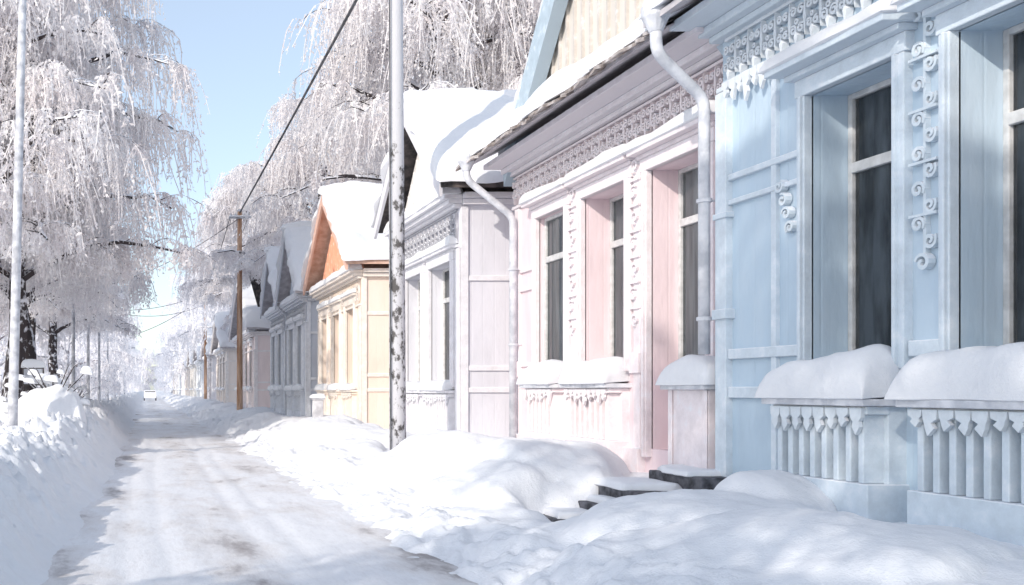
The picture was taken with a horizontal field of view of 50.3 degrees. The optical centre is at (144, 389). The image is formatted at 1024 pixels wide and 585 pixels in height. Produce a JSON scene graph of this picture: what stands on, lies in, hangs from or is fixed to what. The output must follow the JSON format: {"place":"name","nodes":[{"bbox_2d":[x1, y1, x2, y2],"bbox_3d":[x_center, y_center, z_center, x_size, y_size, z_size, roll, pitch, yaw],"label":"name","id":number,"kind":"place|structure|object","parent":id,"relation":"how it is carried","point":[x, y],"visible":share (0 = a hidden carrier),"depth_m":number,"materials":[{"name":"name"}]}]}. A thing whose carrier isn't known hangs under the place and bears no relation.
{"place":"outdoors","nodes":[
{"label":"outdoors","id":0,"kind":"place"},
{"bbox_2d":[61,0,405,389],"label":"sky","id":1,"kind":"structure","parent":0,"point":[234,47],"materials":[{"name":"blue"}]},
{"bbox_2d":[230,294,269,339],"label":"roof","id":2,"kind":"structure","parent":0,"point":[234,329],"depth_m":57.29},
{"bbox_2d":[40,395,477,584],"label":"snow packed road","id":3,"kind":"structure","parent":0,"point":[184,500],"depth_m":10.38,"materials":[{"name":"snow"}]},
{"bbox_2d":[314,383,356,389],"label":"window snow","id":4,"kind":"structure","parent":0,"point":[337,386],"depth_m":27.24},
{"bbox_2d":[306,210,388,290],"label":"roof","id":5,"kind":"structure","parent":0,"point":[319,258],"depth_m":29.78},
{"bbox_2d":[303,195,347,294],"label":"bargeboards","id":6,"kind":"object","parent":5,"relation":"attached to","point":[321,209],"visible":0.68,"depth_m":28.86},
{"bbox_2d":[406,380,454,390],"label":"window snow","id":7,"kind":"structure","parent":0,"point":[438,385],"depth_m":18.13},
{"bbox_2d":[378,127,513,232],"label":"roof","id":8,"kind":"structure","parent":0,"point":[410,154],"depth_m":20.21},
{"bbox_2d":[373,115,442,238],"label":"bargeboards","id":9,"kind":"object","parent":8,"relation":"attached to","point":[434,181],"visible":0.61,"depth_m":18.91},
{"bbox_2d":[371,87,516,227],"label":"roof snow","id":10,"kind":"structure","parent":8,"relation":"on","point":[447,126],"depth_m":18.06,"materials":[{"name":"snow"}]},
{"bbox_2d":[0,390,1023,584],"bbox_3d":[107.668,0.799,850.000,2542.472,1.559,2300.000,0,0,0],"label":"snowy ground","id":11,"kind":"structure","parent":0,"point":[471,506],"depth_m":8.91,"materials":[{"name":"snow"}]},
{"bbox_2d":[0,380,28,423],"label":"snow covered shrub","id":12,"kind":"object","parent":11,"relation":"on","point":[3,408],"visible":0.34,"depth_m":24.14,"materials":[{"name":"snow"}]},
{"bbox_2d":[7,0,26,426],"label":"metal street pole","id":13,"kind":"object","parent":11,"relation":"on","point":[13,387],"visible":0.97,"depth_m":20.42,"materials":[{"name":"metal"}]},
{"bbox_2d":[21,359,45,390],"bbox_3d":[-3.100,0.178,27.189,0.705,2.070,0.234,0,0,0],"label":"notice sign","id":14,"kind":"object","parent":11,"relation":"on","point":[39,365],"visible":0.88,"depth_m":27.14,"materials":[{"name":"metal"}]},
{"bbox_2d":[0,299,83,391],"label":"birch tree","id":15,"kind":"object","parent":11,"relation":"on","point":[42,343],"visible":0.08,"depth_m":59.17,"materials":[{"name":"white plant"}]},
{"bbox_2d":[18,363,92,425],"bbox_3d":[-2.042,0.173,22.100,1.899,1.555,1.928,0,0,0],"label":"snow covered shrub","id":16,"kind":"object","parent":11,"relation":"on","point":[61,396],"visible":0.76,"depth_m":21.58,"materials":[{"name":"snow"}]},
{"bbox_2d":[0,0,133,294],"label":"birch tree","id":17,"kind":"object","parent":11,"relation":"on","point":[89,282],"visible":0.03,"depth_m":33.36,"materials":[{"name":"white plant"}]},
{"bbox_2d":[0,282,138,399],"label":"birch tree","id":18,"kind":"object","parent":11,"relation":"on","point":[113,379],"visible":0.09,"depth_m":71.66,"materials":[{"name":"white plant"}]},
{"bbox_2d":[0,208,139,338],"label":"birch tree","id":19,"kind":"object","parent":11,"relation":"on","point":[114,306],"visible":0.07,"depth_m":45.41,"materials":[{"name":"white plant"}]},
{"bbox_2d":[0,0,143,296],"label":"birch tree","id":20,"kind":"object","parent":11,"relation":"on","point":[57,69],"visible":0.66,"depth_m":24.14,"materials":[{"name":"white plant"}]},
{"bbox_2d":[71,302,74,388],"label":"street lamp","id":21,"kind":"object","parent":11,"relation":"on","point":[73,348],"visible":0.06,"depth_m":40.93,"materials":[{"name":"metal"}]},
{"bbox_2d":[0,248,148,376],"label":"birch tree","id":22,"kind":"object","parent":11,"relation":"on","point":[51,331],"visible":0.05,"depth_m":56.63,"materials":[{"name":"white plant"}]},
{"bbox_2d":[0,7,158,392],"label":"birch tree","id":23,"kind":"object","parent":11,"relation":"on","point":[70,296],"visible":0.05,"depth_m":37.33,"materials":[{"name":"white plant"}]},
{"bbox_2d":[86,321,89,397],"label":"street lamp","id":24,"kind":"object","parent":11,"relation":"on","point":[88,358],"visible":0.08,"depth_m":49.93,"materials":[{"name":"metal"}]},
{"bbox_2d":[36,281,153,394],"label":"birch tree","id":25,"kind":"object","parent":11,"relation":"on","point":[127,355],"visible":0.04,"depth_m":85.64,"materials":[{"name":"white plant"}]},
{"bbox_2d":[47,288,147,383],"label":"birch tree","id":26,"kind":"object","parent":11,"relation":"on","point":[137,323],"visible":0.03,"depth_m":99.95,"materials":[{"name":"white plant"}]},
{"bbox_2d":[0,273,195,394],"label":"distant trees","id":27,"kind":"object","parent":11,"relation":"on","point":[164,376],"visible":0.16,"depth_m":164.05,"materials":[{"name":"white plant"}]},
{"bbox_2d":[0,0,221,396],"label":"birch tree","id":28,"kind":"object","parent":11,"relation":"on","point":[60,235],"visible":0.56,"depth_m":27.61,"materials":[{"name":"white plant"}]},
{"bbox_2d":[162,274,213,366],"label":"birch tree","id":29,"kind":"object","parent":11,"relation":"on","point":[173,359],"visible":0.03,"depth_m":120.74,"materials":[{"name":"white plant"}]},
{"bbox_2d":[174,254,213,360],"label":"birch tree","id":30,"kind":"object","parent":11,"relation":"on","point":[184,350],"visible":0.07,"depth_m":104.05,"materials":[{"name":"white plant"}]},
{"bbox_2d":[175,239,245,356],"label":"birch tree","id":31,"kind":"object","parent":11,"relation":"on","point":[193,323],"visible":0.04,"depth_m":88.83,"materials":[{"name":"white plant"}]},
{"bbox_2d":[165,196,257,350],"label":"birch tree","id":32,"kind":"object","parent":11,"relation":"on","point":[195,331],"visible":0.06,"depth_m":76.78,"materials":[{"name":"white plant"}]},
{"bbox_2d":[211,358,216,398],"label":"walls","id":33,"kind":"structure","parent":11,"relation":"on","point":[215,361],"depth_m":80.50,"materials":[{"name":"purple paint"}]},
{"bbox_2d":[207,358,215,398],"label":"window trim","id":34,"kind":"structure","parent":33,"relation":"attached to","point":[210,377],"depth_m":80.46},
{"bbox_2d":[219,351,236,402],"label":"walls","id":35,"kind":"structure","parent":11,"relation":"on","point":[232,374],"depth_m":66.00,"materials":[{"name":"paint"}]},
{"bbox_2d":[210,311,234,350],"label":"roof snow","id":36,"kind":"structure","parent":35,"relation":"on","point":[221,334],"depth_m":67.58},
{"bbox_2d":[216,351,235,402],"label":"window trim","id":37,"kind":"structure","parent":35,"relation":"attached to","point":[227,379],"depth_m":67.06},
{"bbox_2d":[229,209,250,409],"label":"wooden utility pole","id":38,"kind":"object","parent":11,"relation":"on","point":[239,217],"visible":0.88,"depth_m":44.89,"materials":[{"name":"brown wood"}]},
{"bbox_2d":[239,0,357,212],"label":"overhead wire","id":39,"kind":"object","parent":38,"relation":"attached to","point":[323,60],"visible":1,"depth_m":26.03,"materials":[{"name":"rubber"}]},
{"bbox_2d":[171,162,311,330],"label":"birch tree","id":40,"kind":"object","parent":11,"relation":"on","point":[224,205],"visible":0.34,"depth_m":61.94,"materials":[{"name":"white plant"}]},
{"bbox_2d":[244,335,269,407],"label":"walls","id":41,"kind":"structure","parent":11,"relation":"on","point":[263,368],"depth_m":49.00,"materials":[{"name":"pink paint"}]},
{"bbox_2d":[236,336,269,407],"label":"window trim","id":42,"kind":"structure","parent":41,"relation":"attached to","point":[248,344],"depth_m":49.72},
{"bbox_2d":[273,314,285,407],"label":"walls","id":43,"kind":"structure","parent":11,"relation":"on","point":[279,361],"depth_m":40.07,"materials":[{"name":"grey paint"}]},
{"bbox_2d":[264,308,286,334],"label":"cornice","id":44,"kind":"structure","parent":43,"relation":"attached to","point":[276,313],"depth_m":39.93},
{"bbox_2d":[262,267,279,315],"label":"roof","id":45,"kind":"structure","parent":44,"relation":"on","point":[268,300],"depth_m":42.17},
{"bbox_2d":[259,246,279,313],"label":"roof snow","id":46,"kind":"structure","parent":45,"relation":"on","point":[272,252],"depth_m":39.86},
{"bbox_2d":[270,391,283,412],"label":"skirting boxes","id":47,"kind":"object","parent":43,"relation":"attached to","point":[276,404],"visible":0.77,"depth_m":39.72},
{"bbox_2d":[270,313,287,414],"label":"window trim","id":48,"kind":"structure","parent":43,"relation":"attached to","point":[283,357],"depth_m":39.18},
{"bbox_2d":[201,85,377,289],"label":"birch tree","id":49,"kind":"object","parent":11,"relation":"on","point":[300,172],"visible":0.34,"depth_m":44.55,"materials":[{"name":"white plant"}]},
{"bbox_2d":[289,301,318,416],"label":"walls","id":50,"kind":"structure","parent":11,"relation":"on","point":[314,345],"depth_m":33.30,"materials":[{"name":"grey paint"}]},
{"bbox_2d":[287,391,303,416],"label":"skirting boxes","id":51,"kind":"object","parent":50,"relation":"attached to","point":[295,406],"visible":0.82,"depth_m":34.88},
{"bbox_2d":[280,295,317,329],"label":"cornice","id":52,"kind":"structure","parent":50,"relation":"attached to","point":[295,302],"depth_m":34.27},
{"bbox_2d":[278,248,308,301],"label":"roof","id":53,"kind":"structure","parent":52,"relation":"on","point":[284,287],"depth_m":37.08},
{"bbox_2d":[275,236,295,308],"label":"bargeboards","id":54,"kind":"object","parent":53,"relation":"attached to","point":[280,270],"visible":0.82,"depth_m":36.38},
{"bbox_2d":[273,221,311,303],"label":"roof snow","id":55,"kind":"structure","parent":53,"relation":"on","point":[297,236],"depth_m":34.58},
{"bbox_2d":[286,301,317,416],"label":"window trim","id":56,"kind":"structure","parent":50,"relation":"attached to","point":[308,377],"depth_m":33.82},
{"bbox_2d":[309,393,325,417],"bbox_3d":[4.195,0.577,23.805,0.364,0.975,0.324,0,0,0],"label":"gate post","id":57,"kind":"object","parent":11,"relation":"on","point":[317,405],"visible":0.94,"depth_m":23.70,"materials":[{"name":"wood"}]},
{"bbox_2d":[321,277,388,428],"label":"walls","id":58,"kind":"structure","parent":11,"relation":"on","point":[377,346],"depth_m":24.90,"materials":[{"name":"yellow paint"}]},
{"bbox_2d":[323,392,356,417],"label":"skirting boxes","id":59,"kind":"object","parent":58,"relation":"attached to","point":[332,407],"visible":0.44,"depth_m":27.31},
{"bbox_2d":[324,233,363,275],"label":"gable boards","id":60,"kind":"object","parent":58,"relation":"on","point":[334,258],"visible":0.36,"depth_m":28.73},
{"bbox_2d":[323,234,343,278],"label":"gable battens","id":61,"kind":"object","parent":60,"relation":"attached to","point":[325,275],"visible":0.21,"depth_m":28.78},
{"bbox_2d":[300,181,388,290],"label":"roof snow","id":62,"kind":"structure","parent":58,"relation":"on","point":[348,205],"depth_m":26.04,"materials":[{"name":"snow"}]},
{"bbox_2d":[309,268,388,321],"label":"cornice","id":63,"kind":"structure","parent":58,"relation":"attached to","point":[343,280],"depth_m":25.92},
{"bbox_2d":[309,264,362,292],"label":"ledge snow","id":64,"kind":"structure","parent":63,"relation":"on","point":[334,275],"depth_m":26.68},
{"bbox_2d":[317,277,388,422],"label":"window trim","id":65,"kind":"structure","parent":58,"relation":"attached to","point":[363,374],"depth_m":25.43,"materials":[{"name":"wood"}]},
{"bbox_2d":[318,279,359,320],"bbox_3d":[5.462,-2.469,27.890,0.067,0.701,5.820,0,0,0],"label":"carved lace","id":66,"kind":"object","parent":65,"relation":"attached to","point":[343,290],"visible":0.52,"depth_m":27.04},
{"bbox_2d":[250,0,541,217],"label":"birch tree","id":67,"kind":"object","parent":11,"relation":"on","point":[371,105],"visible":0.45,"depth_m":31.99,"materials":[{"name":"white plant"}]},
{"bbox_2d":[389,0,405,449],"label":"utility pole","id":68,"kind":"object","parent":11,"relation":"on","point":[398,391],"visible":0.86,"depth_m":15.89,"materials":[{"name":"wood"}]},
{"bbox_2d":[389,0,391,449],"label":"pole cable","id":69,"kind":"object","parent":68,"relation":"attached to","point":[390,203],"visible":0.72,"depth_m":15.89,"materials":[{"name":"metal"}]},
{"bbox_2d":[316,0,536,183],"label":"birch tree","id":70,"kind":"object","parent":11,"relation":"on","point":[476,63],"visible":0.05,"depth_m":34.29,"materials":[{"name":"white plant"}]},
{"bbox_2d":[405,205,515,436],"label":"walls","id":71,"kind":"structure","parent":11,"relation":"on","point":[488,301],"depth_m":17.10,"materials":[{"name":"pink paint"}]},
{"bbox_2d":[406,393,454,433],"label":"skirting boxes","id":72,"kind":"object","parent":71,"relation":"attached to","point":[421,417],"visible":0.59,"depth_m":18.52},
{"bbox_2d":[406,394,447,405],"bbox_3d":[5.351,0.195,18.950,0.038,0.230,3.212,0,0,0],"label":"carved valance","id":73,"kind":"object","parent":72,"relation":"attached to","point":[429,399],"visible":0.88,"depth_m":18.45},
{"bbox_2d":[418,268,448,380],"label":"sashes","id":74,"kind":"object","parent":71,"relation":"attached to","point":[445,300],"visible":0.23,"depth_m":18.75,"materials":[{"name":"paint"}]},
{"bbox_2d":[406,154,463,209],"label":"gable boards","id":75,"kind":"object","parent":71,"relation":"on","point":[417,158],"visible":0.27,"depth_m":19.70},
{"bbox_2d":[405,158,434,210],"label":"gable battens","id":76,"kind":"object","parent":75,"relation":"attached to","point":[424,183],"visible":0.18,"depth_m":19.54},
{"bbox_2d":[446,271,448,379],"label":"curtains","id":77,"kind":"object","parent":71,"relation":"attached to","point":[447,327],"visible":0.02,"depth_m":18.68,"materials":[{"name":"fabric"}]},
{"bbox_2d":[384,192,513,261],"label":"cornice","id":78,"kind":"structure","parent":71,"relation":"attached to","point":[439,208],"depth_m":17.34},
{"bbox_2d":[383,187,461,232],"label":"ledge snow","id":79,"kind":"structure","parent":78,"relation":"on","point":[429,198],"depth_m":18.05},
{"bbox_2d":[405,209,457,259],"bbox_3d":[5.462,-2.820,19.140,0.067,0.700,3.920,0,0,0],"label":"carved lace","id":80,"kind":"object","parent":78,"relation":"attached to","point":[416,244],"visible":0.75,"depth_m":18.59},
{"bbox_2d":[405,205,508,431],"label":"window trim","id":81,"kind":"structure","parent":71,"relation":"attached to","point":[456,259],"depth_m":17.19,"materials":[{"name":"wood"}]},
{"bbox_2d":[405,235,457,265],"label":"hood snow","id":82,"kind":"structure","parent":81,"relation":"on","point":[447,241],"depth_m":18.13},
{"bbox_2d":[516,64,722,472],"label":"walls","id":83,"kind":"structure","parent":11,"relation":"on","point":[664,268],"depth_m":11.67,"materials":[{"name":"pink paint"}]},
{"bbox_2d":[457,154,521,437],"bbox_3d":[5.547,-1.420,15.600,1.126,4.640,0.279,0,0,0],"label":"drain pipe","id":84,"kind":"object","parent":83,"relation":"attached to","point":[466,168],"visible":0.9,"depth_m":15.55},
{"bbox_2d":[456,17,678,170],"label":"roof tiles","id":85,"kind":"object","parent":83,"relation":"on","point":[596,70],"visible":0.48,"depth_m":11.92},
{"bbox_2d":[474,18,684,163],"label":"skirt deck","id":86,"kind":"structure","parent":85,"relation":"on","point":[633,56],"depth_m":12.36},
{"bbox_2d":[462,0,702,155],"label":"skirt roof snow","id":87,"kind":"structure","parent":85,"relation":"on","point":[555,85],"depth_m":12.23,"materials":[{"name":"snow"}]},
{"bbox_2d":[537,0,643,129],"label":"gable boards","id":88,"kind":"object","parent":83,"relation":"on","point":[622,15],"visible":0.12,"depth_m":13.47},
{"bbox_2d":[531,0,680,133],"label":"gable battens","id":89,"kind":"object","parent":88,"relation":"attached to","point":[599,20],"visible":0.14,"depth_m":13.35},
{"bbox_2d":[483,27,722,210],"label":"cornice","id":90,"kind":"structure","parent":83,"relation":"attached to","point":[649,77],"depth_m":12.09,"materials":[{"name":"wood"}]},
{"bbox_2d":[515,114,714,472],"bbox_3d":[5.910,-0.745,12.995,0.220,4.290,5.710,0,0,0],"label":"window trim","id":91,"kind":"structure","parent":83,"relation":"attached to","point":[671,146],"depth_m":11.99,"materials":[{"name":"wood"}]},
{"bbox_2d":[518,100,714,204],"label":"hood snow","id":92,"kind":"structure","parent":91,"relation":"on","point":[675,122],"depth_m":11.94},
{"bbox_2d":[512,58,722,334],"bbox_3d":[5.952,-2.085,12.870,0.087,2.651,5.860,0,0,0],"label":"carved lace","id":93,"kind":"object","parent":83,"relation":"attached to","point":[652,117],"visible":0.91,"depth_m":12.06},
{"bbox_2d":[524,388,714,468],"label":"skirting boxes","id":94,"kind":"object","parent":83,"relation":"attached to","point":[691,427],"visible":0.72,"depth_m":12.13,"materials":[{"name":"wood"}]},
{"bbox_2d":[523,389,606,404],"bbox_3d":[5.728,0.105,13.500,0.063,0.229,2.733,0,0,1],"label":"carved valance","id":95,"kind":"object","parent":94,"relation":"attached to","point":[537,395],"visible":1,"depth_m":13.11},
{"bbox_2d":[519,383,714,389],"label":"sills","id":96,"kind":"structure","parent":94,"relation":"on","point":[629,385],"depth_m":12.07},
{"bbox_2d":[516,354,714,385],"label":"window snow","id":97,"kind":"structure","parent":96,"relation":"on","point":[689,370],"depth_m":12.15,"materials":[{"name":"snow"}]},
{"bbox_2d":[544,162,697,360],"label":"sashes","id":98,"kind":"object","parent":83,"relation":"attached to","point":[684,221],"visible":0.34,"depth_m":13.06,"materials":[{"name":"paint"}]},
{"bbox_2d":[549,169,697,360],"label":"curtains","id":99,"kind":"object","parent":83,"relation":"attached to","point":[556,294],"visible":0.14,"depth_m":13.21,"materials":[{"name":"fabric"}]},
{"bbox_2d":[543,464,726,521],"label":"stone steps","id":100,"kind":"structure","parent":11,"relation":"on","point":[666,478],"depth_m":10.06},
{"bbox_2d":[723,0,1023,489],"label":"walls","id":101,"kind":"structure","parent":11,"relation":"on","point":[981,190],"depth_m":8.52,"materials":[{"name":"blue paint"}]},
{"bbox_2d":[669,0,788,93],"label":"cornice","id":102,"kind":"structure","parent":101,"relation":"attached to","point":[719,21],"depth_m":9.41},
{"bbox_2d":[721,0,871,100],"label":"carved lace","id":103,"kind":"object","parent":102,"relation":"attached to","point":[740,61],"visible":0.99,"depth_m":9.00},
{"bbox_2d":[712,0,1023,523],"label":"window trim","id":104,"kind":"structure","parent":101,"relation":"attached to","point":[872,43],"depth_m":7.76,"materials":[{"name":"wood"}]},
{"bbox_2d":[758,0,906,73],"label":"hood snow","id":105,"kind":"structure","parent":104,"relation":"on","point":[798,48],"depth_m":7.85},
{"bbox_2d":[774,12,937,269],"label":"carved brackets","id":106,"kind":"object","parent":104,"relation":"attached to","point":[921,117],"visible":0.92,"depth_m":7.23,"materials":[{"name":"wood"}]},
{"bbox_2d":[773,404,1023,545],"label":"skirting boxes","id":107,"kind":"object","parent":101,"relation":"attached to","point":[973,482],"visible":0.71,"depth_m":6.96,"materials":[{"name":"wood"}]},
{"bbox_2d":[761,398,1023,409],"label":"sills","id":108,"kind":"structure","parent":107,"relation":"on","point":[975,404],"depth_m":6.96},
{"bbox_2d":[754,342,1023,401],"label":"window snow","id":109,"kind":"structure","parent":108,"relation":"on","point":[986,373],"depth_m":6.94,"materials":[{"name":"snow"}]},
{"bbox_2d":[770,406,1023,436],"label":"carved valance","id":110,"kind":"object","parent":107,"relation":"attached to","point":[928,418],"visible":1,"depth_m":6.93,"materials":[{"name":"wood"}]},
{"bbox_2d":[848,22,1023,350],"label":"sashes","id":111,"kind":"object","parent":101,"relation":"attached to","point":[1013,117],"visible":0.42,"depth_m":6.96,"materials":[{"name":"paint"}]},
{"bbox_2d":[859,33,1023,347],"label":"window panes","id":112,"kind":"object","parent":101,"relation":"attached to","point":[874,231],"visible":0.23,"depth_m":8.23,"materials":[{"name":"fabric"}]},
{"bbox_3d":[9.940,-5.550,12.855,8.120,3.900,6.230,0,0,0],"label":"roof","id":113,"kind":"object","parent":101,"relation":"on","visible":0},
{"bbox_2d":[503,0,722,185],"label":"bargeboards","id":114,"kind":"object","parent":113,"relation":"attached to","point":[545,37],"visible":0.43,"depth_m":14.50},
{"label":"walls","id":115,"kind":"object","parent":11,"relation":"on","visible":0},
{"bbox_2d":[196,363,203,396],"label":"window trim","id":116,"kind":"structure","parent":115,"relation":"attached to","point":[199,379],"depth_m":96.50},
{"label":"gable","id":117,"kind":"object","parent":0,"visible":0},
{"bbox_2d":[227,280,270,337],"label":"roof snow","id":118,"kind":"structure","parent":117,"relation":"on","point":[250,312],"depth_m":49.64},
{"bbox_3d":[9.740,-5.600,5.715,8.120,4.000,8.230,0,0,0],"label":"roof","id":119,"kind":"object","parent":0,"visible":0},
{"bbox_2d":[643,0,697,28],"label":"skirt deck","id":120,"kind":"structure","parent":119,"relation":"on","point":[674,6],"depth_m":9.49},
{"bbox_2d":[641,2,714,354],"bbox_3d":[5.434,-2.085,9.816,1.032,3.450,0.274,0,0,-15],"label":"drain pipe","id":121,"kind":"object","parent":120,"relation":"attached to","point":[654,21],"visible":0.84,"depth_m":9.90,"materials":[{"name":"metal"}]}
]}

